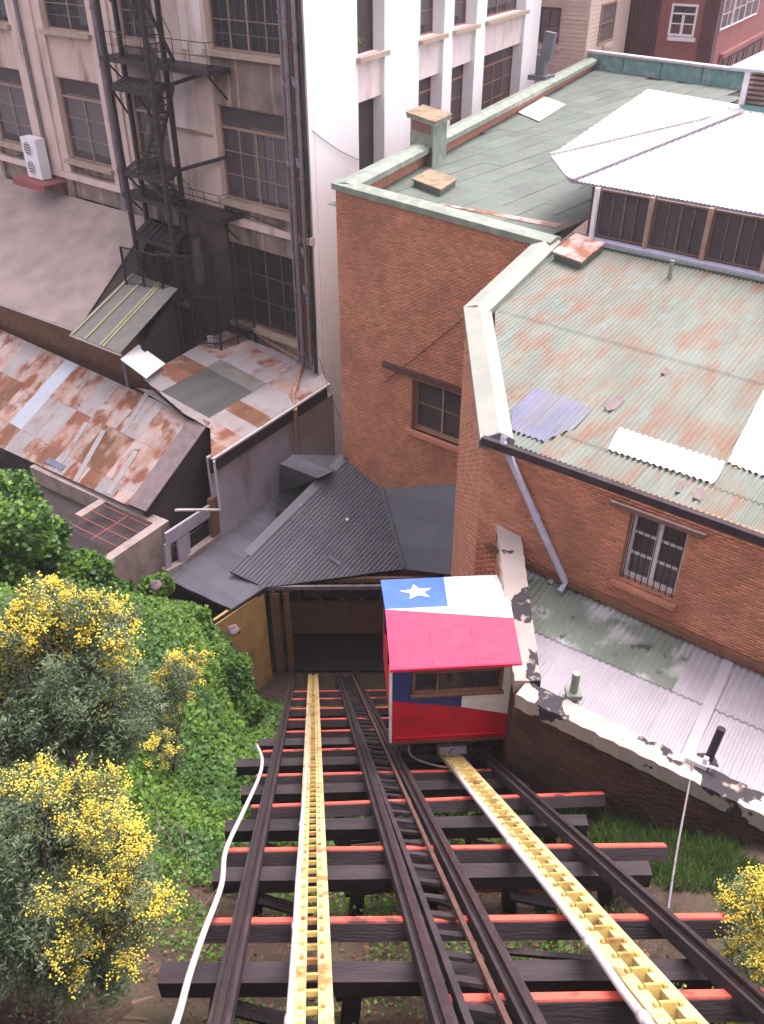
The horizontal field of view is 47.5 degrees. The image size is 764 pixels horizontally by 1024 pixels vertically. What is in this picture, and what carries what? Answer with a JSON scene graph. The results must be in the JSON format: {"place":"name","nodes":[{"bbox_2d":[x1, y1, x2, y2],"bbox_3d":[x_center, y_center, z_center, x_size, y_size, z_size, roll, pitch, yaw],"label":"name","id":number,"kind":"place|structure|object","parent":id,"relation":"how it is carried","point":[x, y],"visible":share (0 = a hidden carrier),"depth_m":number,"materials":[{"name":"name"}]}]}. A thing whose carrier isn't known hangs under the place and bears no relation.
{"place":"outdoors","nodes":[
{"label":"outdoors","id":0,"kind":"place"},
{"bbox_2d":[0,461,630,645],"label":"ground","id":1,"kind":"structure","parent":0,"point":[221,610],"depth_m":37.27,"materials":[{"name":"soil"}]},
{"bbox_2d":[0,177,180,390],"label":"felt roof hall","id":2,"kind":"structure","parent":1,"relation":"on","point":[61,274],"depth_m":39.33,"materials":[{"name":"grey concrete"}]},
{"bbox_2d":[121,344,164,378],"bbox_3d":[-9.581,-6.022,34.706,1.299,0.635,1.492,13,37,18],"label":"white skylight","id":3,"kind":"object","parent":2,"relation":"on","point":[140,361],"visible":1,"depth_m":34.67,"materials":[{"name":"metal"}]},
{"bbox_2d":[30,464,175,590],"bbox_3d":[-11.767,1.135,33.136,7.432,2.906,3.326,21,40,27],"label":"concrete pit","id":4,"kind":"object","parent":1,"relation":"on","point":[129,540],"visible":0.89,"depth_m":32.15,"materials":[{"name":"concrete"}]},
{"bbox_2d":[0,328,210,544],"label":"rusty shed","id":5,"kind":"structure","parent":1,"relation":"on","point":[146,451],"depth_m":34.69,"materials":[{"name":"orange metal"}]},
{"bbox_2d":[69,274,185,387],"bbox_3d":[-10.596,-4.084,38.622,3.412,11.942,3.385,25,42,31],"label":"ribbed lean to","id":6,"kind":"object","parent":1,"relation":"on","point":[118,318],"visible":0.72,"depth_m":35.61,"materials":[{"name":"black metal"}]},
{"bbox_2d":[0,0,373,373],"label":"apartment building","id":7,"kind":"structure","parent":1,"relation":"on","point":[54,93],"depth_m":36.08,"materials":[{"name":"paint"}]},
{"bbox_2d":[0,67,32,143],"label":"window","id":8,"kind":"structure","parent":7,"relation":"in","point":[13,107],"depth_m":43.26,"materials":[{"name":"grey glass"}]},
{"bbox_2d":[12,174,67,192],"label":"wall shelf","id":9,"kind":"object","parent":7,"relation":"attached to","point":[29,182],"depth_m":42.26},
{"bbox_2d":[20,135,51,179],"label":"air conditioner","id":10,"kind":"object","parent":9,"relation":"on","point":[36,157],"visible":1,"depth_m":41.87,"materials":[{"name":"white plastic"}]},
{"bbox_2d":[43,0,88,32],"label":"window","id":11,"kind":"structure","parent":7,"relation":"in","point":[80,3],"depth_m":37.22,"materials":[{"name":"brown wood"}]},
{"bbox_2d":[58,77,111,166],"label":"window","id":12,"kind":"structure","parent":7,"relation":"in","point":[86,112],"depth_m":40.04,"materials":[{"name":"grey glass"}]},
{"bbox_2d":[119,0,154,40],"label":"window","id":13,"kind":"structure","parent":7,"relation":"in","point":[150,22],"depth_m":34.96,"materials":[{"name":"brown wood"}]},
{"bbox_2d":[133,94,174,182],"bbox_3d":[-9.662,-16.100,37.217,2.200,3.540,0.235,25,42,32],"label":"window","id":14,"kind":"structure","parent":7,"relation":"in","point":[166,145],"depth_m":37.37,"materials":[{"name":"brown glass"}]},
{"bbox_2d":[146,235,182,254],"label":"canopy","id":15,"kind":"object","parent":7,"relation":"attached to","point":[160,251],"visible":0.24,"depth_m":40.01,"materials":[{"name":"metal"}]},
{"bbox_2d":[93,0,241,301],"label":"fire escape","id":16,"kind":"object","parent":7,"relation":"attached to","point":[179,204],"visible":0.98,"depth_m":34.54,"materials":[{"name":"black metal"}]},
{"bbox_2d":[119,246,256,353],"bbox_3d":[-8.186,-8.010,37.117,5.334,6.335,1.487,0,35,0],"label":"wire cage","id":17,"kind":"object","parent":7,"relation":"attached to","point":[187,279],"visible":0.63,"depth_m":36.02,"materials":[{"name":"metal"}]},
{"bbox_2d":[190,236,205,282],"bbox_3d":[-8.036,-11.025,37.968,0.480,1.900,0.480,0,35,0],"label":"flue pipe","id":18,"kind":"object","parent":7,"relation":"attached to","point":[196,245],"visible":0.71,"depth_m":37.64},
{"bbox_2d":[208,0,279,56],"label":"window","id":19,"kind":"structure","parent":7,"relation":"in","point":[247,21],"depth_m":31.57,"materials":[{"name":"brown wood"}]},
{"bbox_2d":[218,104,288,211],"bbox_3d":[-4.794,-13.815,33.917,3.940,3.540,0.235,25,42,32],"label":"window","id":20,"kind":"structure","parent":7,"relation":"in","point":[238,135],"depth_m":34.22,"materials":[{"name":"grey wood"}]},
{"bbox_2d":[232,242,296,338],"bbox_3d":[-4.809,-9.439,36.924,3.980,3.520,0.177,25,42,32],"label":"window","id":21,"kind":"structure","parent":7,"relation":"in","point":[233,243],"depth_m":37.09,"materials":[{"name":"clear glass"}]},
{"bbox_2d":[142,331,334,618],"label":"patched shed","id":22,"kind":"structure","parent":1,"relation":"on","point":[238,397],"depth_m":34.71,"materials":[{"name":"grey metal"}]},
{"bbox_2d":[249,331,303,454],"bbox_3d":[-3.999,-5.291,37.505,1.568,3.633,5.851,-14,37,-20],"label":"overflow pipe","id":23,"kind":"object","parent":22,"relation":"on","point":[291,355],"visible":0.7,"depth_m":36.09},
{"bbox_2d":[207,673,295,1023],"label":"railway rail","id":24,"kind":"object","parent":1,"relation":"on","point":[225,1000],"visible":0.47,"depth_m":10.32,"materials":[{"name":"brown metal"}]},
{"bbox_2d":[171,454,455,689],"bbox_3d":[-2.784,1.753,34.936,11.765,9.742,12.044,-7,35,-10],"label":"station","id":25,"kind":"object","parent":1,"relation":"on","point":[315,563],"visible":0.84,"depth_m":32.75,"materials":[{"name":"metal"}]},
{"bbox_2d":[336,672,458,1023],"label":"railway rail","id":26,"kind":"object","parent":1,"relation":"on","point":[437,1002],"visible":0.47,"depth_m":10.20,"materials":[{"name":"brown metal"}]},
{"bbox_2d":[301,0,541,455],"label":"white building","id":27,"kind":"structure","parent":1,"relation":"on","point":[459,60],"depth_m":36.63,"materials":[{"name":"paint"}]},
{"bbox_2d":[418,76,430,105],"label":"window","id":28,"kind":"structure","parent":27,"relation":"in","point":[423,88],"depth_m":41.17,"materials":[{"name":"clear glass"}]},
{"bbox_2d":[420,0,432,35],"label":"window","id":29,"kind":"structure","parent":27,"relation":"in","point":[424,9],"depth_m":39.33,"materials":[{"name":"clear glass"}]},
{"bbox_2d":[450,64,463,124],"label":"window","id":30,"kind":"structure","parent":27,"relation":"in","point":[455,71],"depth_m":44.79,"materials":[{"name":"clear glass"}]},
{"bbox_2d":[454,0,466,25],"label":"window","id":31,"kind":"structure","parent":27,"relation":"in","point":[458,3],"depth_m":42.64,"materials":[{"name":"beige glass"}]},
{"bbox_2d":[481,46,512,109],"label":"window","id":32,"kind":"structure","parent":27,"relation":"in","point":[495,69],"depth_m":49.56,"materials":[{"name":"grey glass"}]},
{"bbox_2d":[487,0,516,16],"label":"window","id":33,"kind":"structure","parent":27,"relation":"in","point":[491,3],"depth_m":47.18,"materials":[{"name":"beige glass"}]},
{"bbox_2d":[340,673,511,1023],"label":"walkway ladder","id":34,"kind":"object","parent":1,"relation":"on","point":[463,1007],"visible":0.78,"depth_m":10.63,"materials":[{"name":"brown wood"}]},
{"bbox_2d":[353,672,546,1023],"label":"railway rail","id":35,"kind":"object","parent":1,"relation":"on","point":[522,1007],"visible":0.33,"depth_m":10.14,"materials":[{"name":"brown metal"}]},
{"bbox_2d":[291,697,387,705],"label":"railway tie","id":36,"kind":"object","parent":35,"relation":"attached to","point":[335,701],"visible":0.36,"depth_m":28.08,"materials":[{"name":"brown wood"}]},
{"bbox_2d":[293,689,386,697],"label":"railway tie","id":37,"kind":"object","parent":35,"relation":"attached to","point":[336,693],"visible":0.32,"depth_m":29.94,"materials":[{"name":"brown wood"}]},
{"bbox_2d":[381,575,521,757],"bbox_3d":[1.366,3.903,18.813,2.609,4.905,2.727,-2,35,-3],"label":"funicular car","id":38,"kind":"object","parent":35,"relation":"attached to","point":[451,654],"visible":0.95,"depth_m":17.33,"materials":[{"name":"red metal"}]},
{"bbox_2d":[408,745,448,768],"bbox_3d":[0.922,5.134,17.868,1.098,0.337,0.202,25,42,32],"label":"loose cable","id":39,"kind":"object","parent":38,"relation":"hanging from","point":[424,762],"visible":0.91,"depth_m":17.93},
{"bbox_2d":[327,49,763,675],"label":"brick building","id":40,"kind":"structure","parent":1,"relation":"on","point":[595,427],"depth_m":22.89,"materials":[{"name":"brown brick"}]},
{"bbox_2d":[406,104,451,166],"bbox_3d":[1.806,-14.647,33.849,1.380,1.690,3.271,-16,38,-22],"label":"chimney","id":41,"kind":"object","parent":40,"relation":"on","point":[428,125],"visible":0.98,"depth_m":33.19,"materials":[{"name":"green concrete"}]},
{"bbox_2d":[412,169,456,195],"bbox_3d":[1.865,-11.671,30.790,1.345,0.280,2.581,-20,39,-26],"label":"roof hatch","id":42,"kind":"object","parent":40,"relation":"on","point":[434,182],"visible":1,"depth_m":30.50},
{"bbox_2d":[416,381,460,441],"bbox_3d":[2.163,-3.548,30.341,2.340,1.982,0.157,24,42,31],"label":"window","id":43,"kind":"structure","parent":40,"relation":"in","point":[418,400],"depth_m":30.60,"materials":[{"name":"brown wood"}]},
{"bbox_2d":[518,96,564,120],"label":"roof skylight","id":44,"kind":"object","parent":40,"relation":"on","point":[541,108],"visible":1,"depth_m":42.62,"materials":[{"name":"white plastic"}]},
{"bbox_2d":[527,31,557,80],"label":"vent cowl","id":45,"kind":"object","parent":40,"relation":"on","point":[544,57],"visible":0.98,"depth_m":45.98,"materials":[{"name":"metal"}]},
{"bbox_2d":[552,233,604,268],"bbox_3d":[5.478,-7.284,24.249,1.028,0.479,1.513,25,42,31],"label":"roof hatch","id":46,"kind":"object","parent":40,"relation":"on","point":[578,251],"visible":1,"depth_m":24.09,"materials":[{"name":"beige metal"}]},
{"bbox_2d":[595,188,649,245],"bbox_3d":[6.737,-8.225,24.232,1.500,1.304,0.090,24,42,31],"label":"window","id":47,"kind":"structure","parent":40,"relation":"in","point":[631,241],"depth_m":24.29,"materials":[{"name":"brown wood"}]},
{"bbox_2d":[622,514,688,597],"bbox_3d":[5.413,0.739,17.081,1.164,1.690,0.338,24,42,31],"label":"window","id":48,"kind":"structure","parent":40,"relation":"in","point":[656,572],"depth_m":17.27,"materials":[{"name":"grey glass"}]},
{"bbox_2d":[648,198,709,257],"bbox_3d":[8.048,-7.682,23.448,1.500,1.304,0.231,24,42,31],"label":"window","id":49,"kind":"structure","parent":40,"relation":"in","point":[668,214],"depth_m":23.64,"materials":[{"name":"brown glass"}]},
{"bbox_2d":[705,209,763,269],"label":"window","id":50,"kind":"structure","parent":40,"relation":"in","point":[733,262],"depth_m":22.64,"materials":[{"name":"brown glass"}]},
{"bbox_2d":[534,0,630,233],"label":"clapboard house","id":51,"kind":"structure","parent":1,"relation":"on","point":[580,27],"depth_m":53.93,"materials":[{"name":"beige wood"}]},
{"bbox_2d":[538,6,561,43],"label":"window","id":52,"kind":"structure","parent":51,"relation":"in","point":[553,8],"depth_m":53.72,"materials":[{"name":"black glass"}]},
{"bbox_2d":[597,0,617,44],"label":"window","id":53,"kind":"structure","parent":51,"relation":"in","point":[614,1],"depth_m":55.38,"materials":[{"name":"brown wood"}]},
{"bbox_2d":[460,741,763,1023],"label":"railway rail","id":54,"kind":"object","parent":1,"relation":"on","point":[718,970],"visible":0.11,"depth_m":10.06,"materials":[{"name":"brown metal"}]},
{"bbox_2d":[251,791,604,819],"bbox_3d":[0.867,5.201,15.374,6.309,0.637,0.281,-3,35,-4],"label":"railway tie","id":55,"kind":"object","parent":54,"relation":"attached to","point":[436,805],"visible":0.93,"depth_m":15.31,"materials":[{"name":"brown wood"}]},
{"bbox_2d":[203,913,745,943],"bbox_3d":[1.330,4.807,10.032,6.771,0.355,0.308,0,35,0],"label":"railway tie","id":56,"kind":"object","parent":54,"relation":"attached to","point":[391,928],"visible":0.67,"depth_m":9.94,"materials":[{"name":"brown wood"}]},
{"bbox_2d":[449,988,763,1023],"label":"railway tie","id":57,"kind":"object","parent":54,"relation":"attached to","point":[612,1007],"visible":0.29,"depth_m":8.07,"materials":[{"name":"brown wood"}]},
{"bbox_2d":[624,0,763,104],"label":"maroon building","id":58,"kind":"structure","parent":1,"relation":"on","point":[724,32],"depth_m":59.88,"materials":[{"name":"red"}]},
{"bbox_2d":[667,3,698,36],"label":"window","id":59,"kind":"structure","parent":58,"relation":"in","point":[682,23],"depth_m":58.69,"materials":[{"name":"white wood"}]},
{"bbox_2d":[719,0,736,30],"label":"window","id":60,"kind":"structure","parent":58,"relation":"in","point":[726,26],"depth_m":60.40,"materials":[{"name":"white wood"}]},
{"bbox_2d":[0,626,763,1023],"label":"hillside","id":61,"kind":"structure","parent":0,"point":[682,902],"depth_m":11.39,"materials":[{"name":"soil"}]},
{"bbox_2d":[0,468,44,574],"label":"ivy bush","id":62,"kind":"object","parent":61,"relation":"on","point":[14,485],"visible":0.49,"depth_m":26.05,"materials":[{"name":"green plant"}]},
{"bbox_2d":[0,492,58,589],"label":"ivy bush","id":63,"kind":"object","parent":61,"relation":"on","point":[20,532],"visible":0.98,"depth_m":23.04,"materials":[{"name":"green plant"}]},
{"bbox_2d":[25,514,74,576],"bbox_3d":[-10.100,1.378,25.667,1.970,2.701,2.341,0,35,0],"label":"ivy bush","id":64,"kind":"object","parent":61,"relation":"on","point":[47,558],"visible":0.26,"depth_m":25.33,"materials":[{"name":"green plant"}]},
{"bbox_2d":[40,546,116,587],"bbox_3d":[-9.228,1.950,26.431,1.997,1.819,2.360,0,35,0],"label":"ivy bush","id":65,"kind":"object","parent":61,"relation":"on","point":[88,564],"visible":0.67,"depth_m":26.06,"materials":[{"name":"green plant"}]},
{"bbox_2d":[0,571,169,829],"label":"mimosa tree","id":66,"kind":"object","parent":61,"relation":"on","point":[52,638],"visible":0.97,"depth_m":10.01,"materials":[{"name":"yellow plant"}]},
{"bbox_2d":[0,739,188,1023],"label":"mimosa tree","id":67,"kind":"object","parent":61,"relation":"on","point":[78,917],"visible":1,"depth_m":7.79,"materials":[{"name":"yellow plant"}]},
{"bbox_2d":[109,578,138,594],"bbox_3d":[-8.473,2.731,27.696,1.383,1.273,1.764,14,37,20],"label":"ivy bush","id":68,"kind":"object","parent":61,"relation":"on","point":[128,585],"visible":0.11,"depth_m":27.88,"materials":[{"name":"green plant"}]},
{"bbox_2d":[112,996,153,1022],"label":"dead branch","id":69,"kind":"object","parent":61,"relation":"on","point":[120,1014],"visible":1,"depth_m":8.48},
{"bbox_2d":[6,797,273,1023],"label":"dry twigs","id":70,"kind":"object","parent":61,"relation":"on","point":[140,1018],"visible":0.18,"depth_m":11.10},
{"bbox_2d":[0,573,283,972],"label":"ground cover","id":71,"kind":"object","parent":61,"relation":"on","point":[214,767],"visible":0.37,"depth_m":18.96,"materials":[{"name":"green plant"}]},
{"bbox_2d":[136,569,175,598],"bbox_3d":[-7.488,2.592,28.793,1.357,1.562,1.130,0,35,0],"label":"ivy bush","id":72,"kind":"object","parent":61,"relation":"on","point":[164,578],"visible":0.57,"depth_m":28.50,"materials":[{"name":"green plant"}]},
{"bbox_2d":[149,580,163,591],"bbox_3d":[-6.229,2.031,24.005,0.388,0.302,0.421,26,42,32],"label":"stone","id":73,"kind":"object","parent":61,"relation":"on","point":[156,585],"visible":1,"depth_m":23.90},
{"bbox_2d":[139,644,218,772],"bbox_3d":[-4.156,3.833,16.760,1.606,2.812,2.527,7,35,10],"label":"mimosa tree","id":74,"kind":"object","parent":61,"relation":"on","point":[179,667],"visible":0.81,"depth_m":16.54,"materials":[{"name":"yellow plant"}]},
{"bbox_2d":[188,604,215,640],"bbox_3d":[-5.581,3.510,26.575,1.062,1.114,1.343,-24,41,-30],"label":"ivy bush","id":75,"kind":"object","parent":61,"relation":"on","point":[201,614],"visible":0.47,"depth_m":26.45,"materials":[{"name":"green plant"}]},
{"bbox_2d":[172,743,263,1023],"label":"white hose","id":76,"kind":"object","parent":61,"relation":"on","point":[179,1011],"visible":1,"depth_m":9.69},
{"bbox_2d":[227,624,240,635],"bbox_3d":[-4.089,3.269,24.005,0.388,0.302,0.421,26,42,32],"label":"stone","id":77,"kind":"object","parent":61,"relation":"on","point":[234,629],"visible":1,"depth_m":23.90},
{"bbox_2d":[218,658,253,703],"bbox_3d":[-4.492,4.918,25.636,1.308,1.222,1.550,24,41,30],"label":"ivy bush","id":78,"kind":"object","parent":61,"relation":"on","point":[235,676],"visible":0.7,"depth_m":25.45,"materials":[{"name":"green plant"}]},
{"bbox_2d":[225,649,254,673],"bbox_3d":[-4.836,5.040,28.606,1.196,1.140,1.477,17,38,23],"label":"ivy bush","id":79,"kind":"object","parent":61,"relation":"on","point":[245,658],"visible":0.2,"depth_m":28.59,"materials":[{"name":"green plant"}]},
{"bbox_2d":[238,692,265,726],"bbox_3d":[-4.230,6.236,27.229,1.118,1.257,1.428,0,35,0],"label":"ivy bush","id":80,"kind":"object","parent":61,"relation":"on","point":[253,705],"visible":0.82,"depth_m":27.07,"materials":[{"name":"green plant"}]},
{"bbox_2d":[293,674,333,1023],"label":"rail","id":81,"kind":"object","parent":61,"relation":"attached to","point":[323,1010],"visible":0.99,"depth_m":10.22,"materials":[{"name":"metal"}]},
{"bbox_2d":[284,703,310,1023],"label":"white pipe","id":82,"kind":"object","parent":81,"relation":"attached to","point":[289,1016],"visible":0.98,"depth_m":9.74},
{"bbox_2d":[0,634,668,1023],"bbox_3d":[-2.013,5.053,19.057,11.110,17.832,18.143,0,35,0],"label":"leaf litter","id":83,"kind":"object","parent":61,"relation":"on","point":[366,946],"visible":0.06,"depth_m":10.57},
{"bbox_2d":[287,726,388,730],"bbox_3d":[0.151,6.561,24.639,5.910,1.599,0.326,-1,35,-2],"label":"trestle bent","id":84,"kind":"object","parent":61,"relation":"on","point":[322,728],"visible":0.02,"depth_m":24.11,"materials":[{"name":"red metal"}]},
{"bbox_2d":[287,717,388,727],"bbox_3d":[0.223,5.854,24.232,5.765,0.398,0.281,-1,35,-2],"label":"railway tie","id":85,"kind":"object","parent":84,"relation":"on","point":[324,722],"depth_m":24.06,"materials":[{"name":"brown wood"}]},
{"bbox_2d":[289,715,388,718],"bbox_3d":[0.110,6.722,26.747,6.125,1.578,0.325,-1,35,-1],"label":"trestle bent","id":86,"kind":"object","parent":61,"relation":"on","point":[297,717],"visible":0.01,"depth_m":26.25,"materials":[{"name":"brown wood"}]},
{"bbox_2d":[289,706,388,715],"bbox_3d":[0.177,5.996,26.180,5.952,0.357,0.281,-1,35,-2],"label":"railway tie","id":87,"kind":"object","parent":86,"relation":"on","point":[333,711],"visible":0.32,"depth_m":26.03,"materials":[{"name":"brown wood"}]},
{"bbox_2d":[236,753,493,775],"bbox_3d":[-0.165,6.043,20.196,6.212,1.659,0.945,-2,35,-2],"label":"trestle bent","id":88,"kind":"object","parent":61,"relation":"on","point":[295,765],"visible":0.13,"depth_m":19.50,"materials":[{"name":"brown wood"}]},
{"bbox_2d":[262,746,491,757],"bbox_3d":[0.319,5.547,20.035,6.103,0.530,0.281,-2,35,-3],"label":"railway tie","id":89,"kind":"object","parent":88,"relation":"on","point":[326,752],"visible":0.25,"depth_m":19.83,"materials":[{"name":"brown wood"}]},
{"bbox_2d":[259,737,479,750],"bbox_3d":[0.011,6.205,22.538,6.229,1.618,0.944,-1,35,-2],"label":"trestle bent","id":90,"kind":"object","parent":61,"relation":"on","point":[299,743],"visible":0.05,"depth_m":21.80,"materials":[{"name":"brown wood"}]},
{"bbox_2d":[285,728,388,737],"bbox_3d":[0.233,5.721,22.417,5.643,0.481,0.281,-2,35,-3],"label":"railway tie","id":91,"kind":"object","parent":90,"relation":"on","point":[324,733],"depth_m":22.21,"materials":[{"name":"brown wood"}]},
{"bbox_2d":[241,778,532,818],"bbox_3d":[0.133,5.848,17.712,5.804,1.666,0.945,-2,35,-3],"label":"trestle bent","id":92,"kind":"object","parent":61,"relation":"on","point":[292,793],"visible":0.19,"depth_m":17.05,"materials":[{"name":"brown wood"}]},
{"bbox_2d":[256,768,497,784],"bbox_3d":[0.592,5.364,17.566,6.234,0.468,0.281,-2,35,-3],"label":"railway tie","id":93,"kind":"object","parent":92,"relation":"on","point":[355,777],"visible":0.43,"depth_m":17.44,"materials":[{"name":"brown wood"}]},
{"bbox_2d":[224,814,588,846],"bbox_3d":[0.413,5.711,15.194,6.078,1.570,0.995,0,35,0],"label":"trestle bent","id":94,"kind":"object","parent":61,"relation":"on","point":[350,831],"visible":0.27,"depth_m":14.56,"materials":[{"name":"brown wood"}]},
{"bbox_2d":[238,704,588,1023],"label":"clover","id":95,"kind":"object","parent":61,"relation":"on","point":[392,901],"visible":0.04,"depth_m":12.58,"materials":[{"name":"green plant"}]},
{"bbox_2d":[212,861,651,916],"bbox_3d":[0.703,5.524,12.807,6.140,1.556,0.981,0,35,0],"label":"trestle bent","id":96,"kind":"object","parent":61,"relation":"on","point":[356,884],"visible":0.48,"depth_m":12.19,"materials":[{"name":"brown wood"}]},
{"bbox_2d":[226,843,667,866],"bbox_3d":[0.942,5.003,12.662,6.390,0.330,0.281,0,35,0],"label":"railway tie","id":97,"kind":"object","parent":96,"relation":"on","point":[374,855],"visible":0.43,"depth_m":12.57,"materials":[{"name":"brown wood"}]},
{"bbox_2d":[387,888,614,893],"bbox_3d":[1.910,5.462,12.637,3.682,0.102,0.100,0,35,0],"label":"cross bar","id":98,"kind":"object","parent":96,"relation":"on","point":[525,890],"visible":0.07,"depth_m":12.60,"materials":[{"name":"red paint"}]},
{"bbox_2d":[157,945,743,1023],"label":"trestle bent","id":99,"kind":"object","parent":61,"relation":"on","point":[354,983],"visible":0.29,"depth_m":9.11,"materials":[{"name":"brown wood"}]},
{"bbox_2d":[437,753,708,1023],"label":"track","id":100,"kind":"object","parent":61,"relation":"attached to","point":[647,983],"visible":0.91,"depth_m":9.38,"materials":[{"name":"metal"}]},
{"bbox_2d":[449,763,654,1023],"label":"white pipe","id":101,"kind":"object","parent":100,"relation":"attached to","point":[642,1016],"visible":1,"depth_m":9.45,"materials":[{"name":"plastic"}]},
{"bbox_2d":[492,524,763,845],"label":"building","id":102,"kind":"structure","parent":61,"relation":"on","point":[641,719],"depth_m":16.21,"materials":[{"name":"paint"}]},
{"bbox_2d":[564,670,582,699],"bbox_3d":[3.564,3.180,16.047,0.280,0.560,0.280,0,35,0],"label":"vent pipe","id":103,"kind":"object","parent":102,"relation":"on","point":[573,691],"visible":1,"depth_m":16.05,"materials":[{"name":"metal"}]},
{"bbox_2d":[667,762,693,909],"bbox_3d":[4.572,4.848,13.243,0.056,1.081,3.508,15,37,20],"label":"hanging wire","id":104,"kind":"object","parent":102,"relation":"hanging from","point":[677,848],"visible":0.96,"depth_m":13.27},
{"bbox_2d":[685,752,717,770],"bbox_3d":[5.454,4.240,14.754,0.537,0.230,0.146,23,41,29],"label":"wire bracket","id":105,"kind":"object","parent":102,"relation":"attached to","point":[702,764],"visible":1,"depth_m":14.76,"materials":[{"name":"white metal"}]},
{"bbox_2d":[696,726,725,768],"bbox_3d":[5.597,3.986,14.700,0.330,0.780,0.314,0,35,0],"label":"vent pipe","id":106,"kind":"object","parent":102,"relation":"on","point":[716,740],"visible":0.76,"depth_m":14.68,"materials":[{"name":"black metal"}]},
{"bbox_2d":[513,806,763,1023],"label":"grass","id":107,"kind":"structure","parent":61,"relation":"on","point":[637,832],"depth_m":13.82,"materials":[{"name":"green plant"}]},
{"bbox_2d":[669,862,763,1023],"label":"mimosa tree","id":108,"kind":"object","parent":61,"relation":"on","point":[745,897],"visible":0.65,"depth_m":8.67,"materials":[{"name":"yellow plant"}]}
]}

